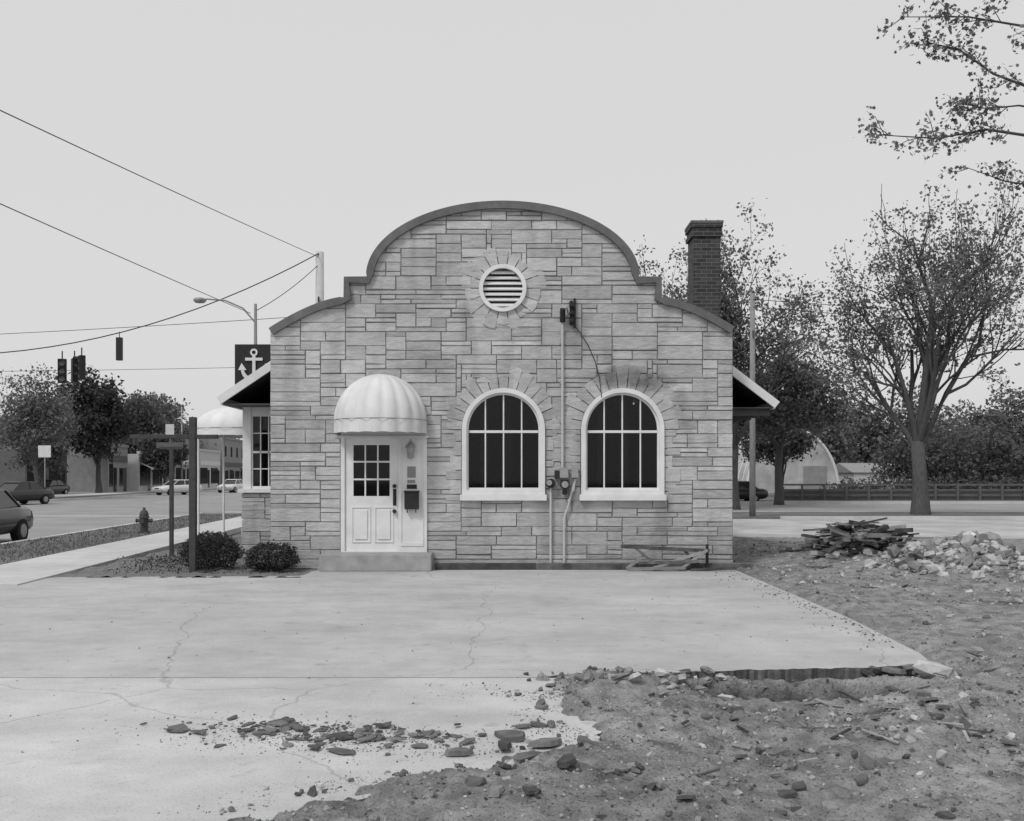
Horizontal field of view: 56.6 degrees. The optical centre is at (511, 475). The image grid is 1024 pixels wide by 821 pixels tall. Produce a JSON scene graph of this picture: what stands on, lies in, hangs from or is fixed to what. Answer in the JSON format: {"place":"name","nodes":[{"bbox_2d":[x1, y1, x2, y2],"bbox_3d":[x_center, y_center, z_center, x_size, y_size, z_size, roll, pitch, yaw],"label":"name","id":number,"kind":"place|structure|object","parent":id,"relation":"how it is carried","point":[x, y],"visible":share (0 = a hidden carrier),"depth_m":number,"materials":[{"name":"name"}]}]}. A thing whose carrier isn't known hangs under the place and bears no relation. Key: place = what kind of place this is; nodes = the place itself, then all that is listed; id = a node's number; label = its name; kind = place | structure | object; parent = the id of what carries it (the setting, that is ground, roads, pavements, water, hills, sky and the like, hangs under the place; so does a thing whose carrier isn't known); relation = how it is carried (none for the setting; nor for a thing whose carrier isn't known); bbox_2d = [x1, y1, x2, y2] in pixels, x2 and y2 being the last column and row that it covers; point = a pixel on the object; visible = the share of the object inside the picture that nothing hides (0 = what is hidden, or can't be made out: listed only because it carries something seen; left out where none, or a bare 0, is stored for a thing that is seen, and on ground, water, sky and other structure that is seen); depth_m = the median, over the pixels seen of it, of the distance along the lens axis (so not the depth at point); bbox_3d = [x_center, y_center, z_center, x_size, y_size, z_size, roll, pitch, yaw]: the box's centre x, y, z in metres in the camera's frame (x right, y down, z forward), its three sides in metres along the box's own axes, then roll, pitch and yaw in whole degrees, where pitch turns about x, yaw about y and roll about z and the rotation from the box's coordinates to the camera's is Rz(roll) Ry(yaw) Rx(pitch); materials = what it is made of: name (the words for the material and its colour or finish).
{"place":"outdoors","nodes":[
{"label":"outdoors","id":0,"kind":"place"},
{"bbox_2d":[0,516,241,585],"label":"sidewalk","id":1,"kind":"structure","parent":0,"point":[17,573],"depth_m":19.48,"materials":[{"name":"concrete"}]},
{"bbox_2d":[197,435,224,535],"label":"street canopy posts","id":2,"kind":"object","parent":1,"relation":"on","point":[198,485],"visible":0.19,"depth_m":25.00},
{"bbox_2d":[193,297,256,343],"bbox_3d":[-12.023,-2.860,39.915,2.647,9.220,0.548,0,0,-12],"label":"street lamp","id":3,"kind":"object","parent":1,"relation":"on","point":[202,300],"visible":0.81,"depth_m":39.92,"materials":[{"name":"grey metal"}]},
{"bbox_2d":[54,487,216,496],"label":"sidewalk","id":4,"kind":"structure","parent":0,"point":[78,494],"depth_m":88.49,"materials":[{"name":"concrete"}]},
{"bbox_2d":[0,450,67,493],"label":"walls","id":5,"kind":"structure","parent":4,"relation":"on","point":[6,474],"depth_m":79.92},
{"bbox_2d":[27,462,65,493],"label":"shop windows","id":6,"kind":"structure","parent":5,"relation":"attached to","point":[56,476],"depth_m":85.35,"materials":[{"name":"black glass"}]},
{"bbox_2d":[128,451,162,490],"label":"walls","id":7,"kind":"structure","parent":4,"relation":"on","point":[134,463],"depth_m":100.98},
{"bbox_2d":[140,465,161,490],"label":"shop windows","id":8,"kind":"structure","parent":7,"relation":"attached to","point":[145,475],"depth_m":104.36,"materials":[{"name":"black glass"}]},
{"bbox_2d":[200,449,220,487],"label":"walls","id":9,"kind":"structure","parent":4,"relation":"on","point":[209,455],"depth_m":133.17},
{"bbox_2d":[200,468,219,487],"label":"shop windows","id":10,"kind":"structure","parent":9,"relation":"attached to","point":[205,475],"depth_m":132.51,"materials":[{"name":"black glass"}]},
{"bbox_2d":[197,407,242,437],"bbox_3d":[-7.350,-1.460,25.500,2.210,0.820,2.210,0,0,0],"label":"street canopy","id":11,"kind":"object","parent":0,"point":[225,417],"visible":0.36,"depth_m":24.54,"materials":[{"name":"white paint"}]},
{"bbox_2d":[241,494,269,556],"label":"bay stones","id":12,"kind":"object","parent":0,"point":[255,520],"visible":0.39,"depth_m":18.62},
{"bbox_2d":[259,417,267,485],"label":"window panes","id":13,"kind":"structure","parent":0,"point":[264,447],"depth_m":19.20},
{"bbox_2d":[0,678,601,820],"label":"concrete pavement","id":14,"kind":"structure","parent":0,"point":[99,772],"depth_m":5.95,"materials":[{"name":"concrete"}]},
{"bbox_2d":[334,374,426,550],"bbox_3d":[-2.340,-0.240,16.594,1.648,3.160,0.918,0,0,0],"label":"door","id":15,"kind":"structure","parent":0,"point":[393,398],"depth_m":16.63,"materials":[{"name":"wood"}]},
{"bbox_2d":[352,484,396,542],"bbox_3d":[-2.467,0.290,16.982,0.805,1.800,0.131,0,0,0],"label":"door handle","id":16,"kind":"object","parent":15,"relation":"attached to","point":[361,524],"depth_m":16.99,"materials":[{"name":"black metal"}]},
{"bbox_2d":[352,507,393,542],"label":"door panels","id":17,"kind":"structure","parent":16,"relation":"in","point":[360,515],"depth_m":16.99,"materials":[{"name":"white paint"}]},
{"bbox_2d":[0,568,926,682],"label":"concrete pavement","id":18,"kind":"structure","parent":0,"point":[50,627],"depth_m":10.35,"materials":[{"name":"concrete"}]},
{"bbox_2d":[319,552,433,570],"bbox_3d":[-2.370,1.505,16.704,1.940,0.290,0.568,0,0,0],"label":"doorstep","id":19,"kind":"object","parent":18,"relation":"on","point":[376,561],"visible":1,"depth_m":16.42,"materials":[{"name":"concrete"}]},
{"bbox_2d":[270,209,732,567],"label":"front ashlar stones","id":20,"kind":"object","parent":18,"relation":"on","point":[483,332],"visible":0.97,"depth_m":17.01,"materials":[{"name":"stone"}]},
{"bbox_2d":[435,563,752,569],"bbox_3d":[1.445,1.595,16.780,5.596,0.110,0.171,0,0,0],"label":"railroad tie edging","id":21,"kind":"object","parent":18,"relation":"on","point":[530,566],"visible":0.79,"depth_m":16.70,"materials":[{"name":"grey wood"}]},
{"bbox_2d":[620,544,736,570],"bbox_3d":[2.899,1.426,16.553,1.995,0.452,0.287,0,0,-3],"label":"broken trestle","id":22,"kind":"object","parent":18,"relation":"on","point":[699,553],"visible":1,"depth_m":16.52,"materials":[{"name":"grey wood"}]},
{"bbox_2d":[0,490,1023,542],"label":"road","id":23,"kind":"structure","parent":0,"point":[57,517],"depth_m":51.16,"materials":[{"name":"asphalt"}]},
{"bbox_2d":[0,489,33,540],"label":"car","id":24,"kind":"object","parent":23,"relation":"on","point":[16,520],"visible":0.97,"depth_m":24.81,"materials":[{"name":"paint"}]},
{"bbox_2d":[0,481,54,503],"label":"car","id":25,"kind":"object","parent":23,"relation":"on","point":[23,492],"visible":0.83,"depth_m":57.94,"materials":[{"name":"paint"}]},
{"bbox_2d":[38,445,50,487],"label":"traffic sign","id":26,"kind":"object","parent":23,"relation":"on","point":[44,451],"visible":0.93,"depth_m":59.94,"materials":[{"name":"grey metal"}]},
{"bbox_2d":[1,489,217,544],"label":"kerb","id":27,"kind":"structure","parent":23,"relation":"on","point":[50,500],"depth_m":60.13,"materials":[{"name":"concrete"}]},
{"bbox_2d":[151,480,202,494],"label":"car","id":28,"kind":"object","parent":23,"relation":"on","point":[181,486],"visible":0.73,"depth_m":87.25,"materials":[{"name":"white paint"}]},
{"bbox_2d":[217,479,242,492],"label":"car","id":29,"kind":"object","parent":23,"relation":"on","point":[233,485],"visible":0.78,"depth_m":99.89,"materials":[{"name":"white paint"}]},
{"bbox_2d":[225,501,1023,518],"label":"kerb","id":30,"kind":"structure","parent":23,"relation":"on","point":[895,502],"depth_m":42.82,"materials":[{"name":"concrete"}]},
{"bbox_2d":[0,0,1023,439],"label":"sky","id":31,"kind":"structure","parent":0,"point":[329,127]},
{"bbox_2d":[103,532,1023,820],"bbox_3d":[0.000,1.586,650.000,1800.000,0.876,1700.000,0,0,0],"label":"ground","id":32,"kind":"structure","parent":0,"point":[821,742],"depth_m":5.88,"materials":[{"name":"soil"}]},
{"bbox_2d":[4,414,75,485],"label":"street tree","id":33,"kind":"object","parent":32,"relation":"on","point":[52,460],"visible":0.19,"depth_m":75.04,"materials":[{"name":"grey plant"}]},
{"bbox_2d":[49,365,141,492],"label":"street tree","id":34,"kind":"object","parent":32,"relation":"on","point":[106,415],"visible":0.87,"depth_m":89.86,"materials":[{"name":"black plant"}]},
{"bbox_2d":[0,488,241,564],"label":"grass verge","id":35,"kind":"object","parent":32,"relation":"on","point":[66,549],"depth_m":25.00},
{"bbox_2d":[0,361,86,482],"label":"street tree","id":36,"kind":"object","parent":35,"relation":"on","point":[47,419],"visible":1,"depth_m":69.36,"materials":[{"name":"grey plant"}]},
{"bbox_2d":[135,507,152,532],"bbox_3d":[-10.650,1.280,27.484,0.460,0.740,0.367,0,0,0],"label":"fire hydrant","id":37,"kind":"object","parent":35,"relation":"on","point":[143,520],"visible":1,"depth_m":27.41,"materials":[{"name":"metal"}]},
{"bbox_2d":[128,426,188,484],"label":"street tree","id":38,"kind":"object","parent":32,"relation":"on","point":[153,456],"visible":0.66,"depth_m":102.90,"materials":[{"name":"black plant"}]},
{"bbox_2d":[50,539,318,577],"bbox_3d":[-5.468,1.647,20.295,4.263,0.119,9.750,0,0,0],"label":"planting bed","id":39,"kind":"object","parent":32,"relation":"on","point":[97,572],"visible":0.17,"depth_m":16.50,"materials":[{"name":"soil"}]},
{"bbox_2d":[159,447,181,556],"bbox_3d":[-6.975,0.550,19.435,0.450,2.300,0.070,0,0,0],"label":"sign post frame","id":40,"kind":"object","parent":39,"relation":"on","point":[171,500],"visible":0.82,"depth_m":19.40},
{"bbox_2d":[130,417,217,572],"bbox_3d":[-5.800,0.345,16.305,1.500,2.710,0.110,0,0,0],"label":"sign post frame","id":41,"kind":"object","parent":39,"relation":"on","point":[192,436],"visible":0.81,"depth_m":16.25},
{"bbox_2d":[98,553,301,573],"bbox_3d":[-5.498,1.546,17.234,3.809,0.188,3.273,0,0,0],"label":"ground cover","id":42,"kind":"object","parent":39,"relation":"on","point":[164,561],"visible":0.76,"depth_m":16.77,"materials":[{"name":"grey plant"}]},
{"bbox_2d":[174,532,246,568],"bbox_3d":[-5.362,1.325,16.893,1.260,0.655,0.997,0,0,0],"label":"bush","id":43,"kind":"object","parent":39,"relation":"on","point":[229,544],"visible":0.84,"depth_m":16.73,"materials":[{"name":"black plant"}]},
{"bbox_2d":[235,344,269,383],"bbox_3d":[-5.810,-0.700,22.087,1.220,4.700,0.267,0,0,0],"label":"anchor sign","id":44,"kind":"object","parent":39,"relation":"on","point":[250,359],"visible":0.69,"depth_m":22.00,"materials":[{"name":"metal"}]},
{"bbox_2d":[243,539,301,571],"bbox_3d":[-4.150,1.377,16.507,1.030,0.554,0.827,0,0,0],"label":"bush","id":45,"kind":"object","parent":39,"relation":"on","point":[279,556],"visible":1,"depth_m":16.32,"materials":[{"name":"black plant"}]},
{"bbox_2d":[315,251,323,302],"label":"utility pole","id":46,"kind":"object","parent":32,"relation":"on","point":[319,290],"visible":0.29,"depth_m":41.85,"materials":[{"name":"white wood"}]},
{"bbox_2d":[0,110,317,256],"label":"overhead wire","id":47,"kind":"object","parent":46,"relation":"attached to","point":[138,175],"visible":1,"depth_m":24.70,"materials":[{"name":"metal"}]},
{"bbox_2d":[0,253,318,352],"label":"overhead wire","id":48,"kind":"object","parent":46,"relation":"attached to","point":[164,319],"visible":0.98,"depth_m":41.57,"materials":[{"name":"metal"}]},
{"bbox_2d":[57,351,66,382],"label":"traffic light","id":49,"kind":"object","parent":48,"relation":"hanging from","point":[62,370],"visible":1,"depth_m":41.28,"materials":[{"name":"metal"}]},
{"bbox_2d":[73,347,85,379],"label":"traffic light","id":50,"kind":"object","parent":48,"relation":"hanging from","point":[81,367],"visible":1,"depth_m":41.26,"materials":[{"name":"metal"}]},
{"bbox_2d":[270,211,732,559],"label":"front wall","id":51,"kind":"structure","parent":32,"relation":"on","point":[490,274],"depth_m":17.03,"materials":[{"name":"stone"}]},
{"bbox_2d":[237,407,269,492],"bbox_3d":[-4.830,-0.512,20.605,1.060,1.675,4.110,0,0,0],"label":"bay window frame","id":52,"kind":"object","parent":51,"relation":"attached to","point":[251,433],"visible":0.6,"depth_m":18.64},
{"bbox_2d":[341,431,426,551],"bbox_3d":[-2.290,0.260,17.020,1.540,2.220,0.100,0,0,0],"label":"surround","id":53,"kind":"object","parent":51,"relation":"attached to","point":[411,526],"visible":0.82,"depth_m":16.97,"materials":[{"name":"white paint"}]},
{"bbox_2d":[339,436,428,545],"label":"trim","id":54,"kind":"structure","parent":53,"relation":"attached to","point":[412,544],"depth_m":16.95,"materials":[{"name":"white paint"}]},
{"bbox_2d":[404,484,419,512],"bbox_3d":[-1.785,0.403,16.899,0.270,0.507,0.139,0,0,0],"label":"mailbox","id":55,"kind":"object","parent":53,"relation":"attached to","point":[411,499],"visible":1,"depth_m":16.85,"materials":[{"name":"metal"}]},
{"bbox_2d":[269,200,733,334],"bbox_3d":[-0.188,-3.717,17.165,8.306,2.387,0.470,0,0,0],"label":"parapet coping","id":56,"kind":"object","parent":51,"relation":"on","point":[404,228],"visible":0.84,"depth_m":16.93,"materials":[{"name":"stone"}]},
{"bbox_2d":[483,274,521,307],"bbox_3d":[-0.165,-3.360,17.350,0.800,0.800,0.020,0,0,0],"label":"vent back","id":57,"kind":"object","parent":51,"relation":"attached to","point":[502,290],"visible":0.14,"depth_m":17.34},
{"bbox_2d":[479,264,526,311],"bbox_3d":[-0.165,-3.360,16.990,0.850,0.850,0.090,0,0,0],"label":"vent frame","id":58,"kind":"object","parent":51,"relation":"attached to","point":[487,272],"visible":1,"depth_m":16.95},
{"bbox_2d":[483,271,522,306],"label":"vent louvers","id":59,"kind":"object","parent":58,"relation":"in","point":[502,288],"visible":1,"depth_m":17.02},
{"bbox_2d":[460,494,546,500],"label":"sill","id":60,"kind":"structure","parent":51,"relation":"attached to","point":[503,497],"depth_m":16.90,"materials":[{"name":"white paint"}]},
{"bbox_2d":[462,388,544,493],"bbox_3d":[-0.152,-0.620,17.000,1.485,1.900,0.100,0,0,0],"label":"frame","id":61,"kind":"object","parent":60,"relation":"on","point":[478,399],"visible":1,"depth_m":16.95,"materials":[{"name":"white paint"}]},
{"bbox_2d":[467,393,539,489],"bbox_3d":[-0.152,-0.620,17.055,1.325,1.740,0.050,0,0,0],"label":"sash","id":62,"kind":"object","parent":61,"relation":"attached to","point":[497,394],"visible":1,"depth_m":17.03,"materials":[{"name":"white paint"}]},
{"bbox_2d":[468,395,538,487],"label":"muntins","id":63,"kind":"object","parent":62,"relation":"attached to","point":[503,431],"visible":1,"depth_m":17.04,"materials":[{"name":"white paint"}]},
{"bbox_2d":[546,298,601,562],"bbox_3d":[1.106,-0.770,16.902,1.003,4.800,0.196,0,0,0],"label":"electrical service","id":64,"kind":"object","parent":51,"relation":"attached to","point":[551,483],"visible":0.98,"depth_m":16.93,"materials":[{"name":"metal"}]},
{"bbox_2d":[579,494,666,500],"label":"sill","id":65,"kind":"structure","parent":51,"relation":"attached to","point":[622,497],"depth_m":16.90,"materials":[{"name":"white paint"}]},
{"bbox_2d":[581,388,663,493],"bbox_3d":[1.978,-0.620,17.000,1.485,1.900,0.100,0,0,0],"label":"frame","id":66,"kind":"object","parent":65,"relation":"on","point":[650,402],"visible":1,"depth_m":16.95,"materials":[{"name":"white paint"}]},
{"bbox_2d":[586,393,658,489],"bbox_3d":[1.978,-0.620,17.055,1.325,1.740,0.050,0,0,0],"label":"sash","id":67,"kind":"object","parent":66,"relation":"attached to","point":[642,400],"visible":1,"depth_m":17.03,"materials":[{"name":"white paint"}]},
{"bbox_2d":[587,395,657,487],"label":"muntins","id":68,"kind":"object","parent":67,"relation":"attached to","point":[621,431],"visible":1,"depth_m":17.04,"materials":[{"name":"white paint"}]},
{"bbox_2d":[354,395,656,495],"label":"body walls","id":69,"kind":"structure","parent":32,"relation":"on","point":[530,455],"depth_m":28.70,"materials":[{"name":"glass"}]},
{"bbox_2d":[481,395,510,487],"bbox_3d":[-0.300,-0.660,17.510,0.557,1.980,0.020,0,0,0],"label":"curtain","id":70,"kind":"object","parent":69,"relation":"hanging from","point":[507,442],"visible":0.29,"depth_m":17.50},
{"bbox_2d":[229,372,766,406],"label":"roof","id":71,"kind":"structure","parent":69,"relation":"on","point":[258,391],"depth_m":19.00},
{"bbox_2d":[217,361,779,409],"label":"fascia","id":72,"kind":"structure","parent":71,"relation":"attached to","point":[738,375],"depth_m":17.89,"materials":[{"name":"white paint"}]},
{"bbox_2d":[224,403,771,423],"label":"soffit","id":73,"kind":"structure","parent":69,"relation":"attached to","point":[740,414],"depth_m":18.10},
{"bbox_2d":[597,395,627,487],"bbox_3d":[1.847,-0.660,17.510,0.569,1.980,0.020,0,0,0],"label":"curtain","id":74,"kind":"object","parent":69,"relation":"hanging from","point":[625,444],"visible":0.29,"depth_m":17.50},
{"bbox_2d":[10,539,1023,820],"bbox_3d":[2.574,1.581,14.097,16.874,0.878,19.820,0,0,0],"label":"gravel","id":75,"kind":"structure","parent":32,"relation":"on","point":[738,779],"depth_m":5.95,"materials":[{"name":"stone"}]},
{"bbox_2d":[634,235,722,300],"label":"shade tree","id":76,"kind":"object","parent":32,"relation":"on","point":[668,287],"visible":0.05,"depth_m":52.92,"materials":[{"name":"grey plant"}]},
{"bbox_2d":[685,223,722,316],"bbox_3d":[3.895,-1.700,19.300,0.630,6.700,0.700,0,0,0],"label":"chimney","id":77,"kind":"object","parent":32,"relation":"on","point":[703,241],"visible":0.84,"depth_m":19.00,"materials":[{"name":"brick"}]},
{"bbox_2d":[399,646,1023,808],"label":"broken concrete","id":78,"kind":"object","parent":32,"relation":"on","point":[925,668],"visible":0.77,"depth_m":7.10,"materials":[{"name":"concrete"}]},
{"bbox_2d":[749,293,755,516],"bbox_3d":[9.620,-2.725,37.990,0.260,9.150,0.280,0,0,0],"label":"utility pole","id":79,"kind":"object","parent":32,"relation":"on","point":[752,480],"visible":0.67,"depth_m":37.91,"materials":[{"name":"grey wood"}]},
{"bbox_2d":[669,198,849,509],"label":"shade tree","id":80,"kind":"object","parent":32,"relation":"on","point":[729,311],"visible":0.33,"depth_m":48.80,"materials":[{"name":"grey plant"}]},
{"bbox_2d":[738,343,858,504],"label":"shade tree","id":81,"kind":"object","parent":32,"relation":"on","point":[808,410],"visible":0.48,"depth_m":56.47,"materials":[{"name":"grey plant"}]},
{"bbox_2d":[593,550,1021,777],"bbox_3d":[5.507,1.570,12.061,6.010,0.835,16.619,0,0,20],"label":"scrap wood","id":82,"kind":"object","parent":32,"relation":"on","point":[965,733],"visible":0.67,"depth_m":6.14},
{"bbox_2d":[779,517,920,556],"bbox_3d":[6.695,1.236,18.546,2.750,0.897,3.097,0,0,0],"label":"lumber pile","id":83,"kind":"object","parent":32,"relation":"on","point":[860,536],"visible":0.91,"depth_m":17.97,"materials":[{"name":"grey wood"}]},
{"bbox_2d":[733,530,1023,601],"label":"rubble pile","id":84,"kind":"object","parent":32,"relation":"on","point":[992,548],"visible":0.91,"depth_m":15.87,"materials":[{"name":"stone"}]},
{"bbox_2d":[733,512,1023,518],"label":"grass strip","id":85,"kind":"object","parent":32,"relation":"on","point":[759,515],"depth_m":39.98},
{"bbox_2d":[733,519,1023,538],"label":"parking lot","id":86,"kind":"structure","parent":32,"relation":"on","point":[1002,528],"depth_m":31.60,"materials":[{"name":"concrete"}]},
{"bbox_2d":[780,163,1023,514],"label":"maple tree","id":87,"kind":"object","parent":32,"relation":"on","point":[931,360],"visible":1,"depth_m":39.48,"materials":[{"name":"grey plant"}]},
{"bbox_2d":[853,0,1023,190],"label":"overhanging maple tree","id":88,"kind":"object","parent":32,"relation":"on","point":[947,16],"visible":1,"depth_m":14.96,"materials":[{"name":"grey plant"}]},
{"bbox_2d":[864,421,1023,488],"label":"shrub thicket","id":89,"kind":"object","parent":32,"relation":"on","point":[966,463],"visible":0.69,"depth_m":74.59,"materials":[{"name":"grey plant"}]},
{"bbox_2d":[140,664,1019,820],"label":"broken asphalt","id":90,"kind":"structure","parent":0,"point":[506,737],"depth_m":5.92,"materials":[{"name":"asphalt"}]},
{"bbox_2d":[740,493,1023,500],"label":"grass field","id":91,"kind":"structure","parent":0,"point":[770,497],"depth_m":63.21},
{"bbox_2d":[46,480,69,493],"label":"car","id":92,"kind":"object","parent":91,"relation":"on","point":[58,486],"visible":0.45,"depth_m":84.21,"materials":[{"name":"paint"}]},
{"bbox_2d":[3,443,128,492],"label":"walls","id":93,"kind":"structure","parent":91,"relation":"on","point":[81,475],"depth_m":93.86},
{"bbox_2d":[109,464,126,491],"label":"shop windows","id":94,"kind":"structure","parent":93,"relation":"attached to","point":[113,477],"depth_m":96.48,"materials":[{"name":"black glass"}]},
{"bbox_2d":[112,389,175,453],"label":"street tree","id":95,"kind":"object","parent":91,"relation":"on","point":[148,415],"visible":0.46,"depth_m":110.53,"materials":[{"name":"black plant"}]},
{"bbox_2d":[127,390,216,447],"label":"street tree","id":96,"kind":"object","parent":91,"relation":"on","point":[170,410],"visible":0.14,"depth_m":133.93,"materials":[{"name":"grey plant"}]},
{"bbox_2d":[200,438,242,484],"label":"walls","id":97,"kind":"structure","parent":91,"relation":"on","point":[233,443],"depth_m":144.69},
{"bbox_2d":[738,481,768,500],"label":"car","id":98,"kind":"object","parent":91,"relation":"on","point":[743,486],"visible":0.36,"depth_m":61.68,"materials":[{"name":"paint"}]},
{"bbox_2d":[738,417,823,488],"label":"shade tree","id":99,"kind":"object","parent":91,"relation":"on","point":[799,443],"visible":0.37,"depth_m":72.84,"materials":[{"name":"grey plant"}]},
{"bbox_2d":[738,431,839,492],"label":"quonset hut","id":100,"kind":"object","parent":91,"relation":"on","point":[820,467],"visible":0.3,"depth_m":90.00,"materials":[{"name":"paint"}]},
{"bbox_2d":[803,466,826,488],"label":"door","id":101,"kind":"structure","parent":100,"relation":"in","point":[811,474],"depth_m":89.95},
{"bbox_2d":[836,463,909,488],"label":"white garage","id":102,"kind":"structure","parent":91,"relation":"on","point":[855,471],"depth_m":96.55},
{"bbox_2d":[737,376,1023,487],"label":"distant trees","id":103,"kind":"object","parent":91,"relation":"on","point":[856,441],"visible":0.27,"depth_m":119.99,"materials":[{"name":"grey plant"}]},
{"bbox_2d":[783,484,1023,499],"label":"rail fence","id":104,"kind":"object","parent":91,"relation":"on","point":[935,493],"visible":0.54,"depth_m":64.12,"materials":[{"name":"wood"}]},
{"bbox_2d":[819,471,1023,497],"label":"hedge","id":105,"kind":"object","parent":91,"relation":"on","point":[908,481],"visible":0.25,"depth_m":66.87,"materials":[{"name":"grey plant"}]},
{"bbox_3d":[-12.300,-2.750,-3.010,0.300,9.200,0.320,0,0,0],"label":"utility pole","id":106,"kind":"object","parent":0,"visible":0},
{"bbox_2d":[0,203,250,313],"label":"overhead wire","id":107,"kind":"object","parent":106,"relation":"attached to","point":[112,253],"visible":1,"depth_m":26.69,"materials":[{"name":"metal"}]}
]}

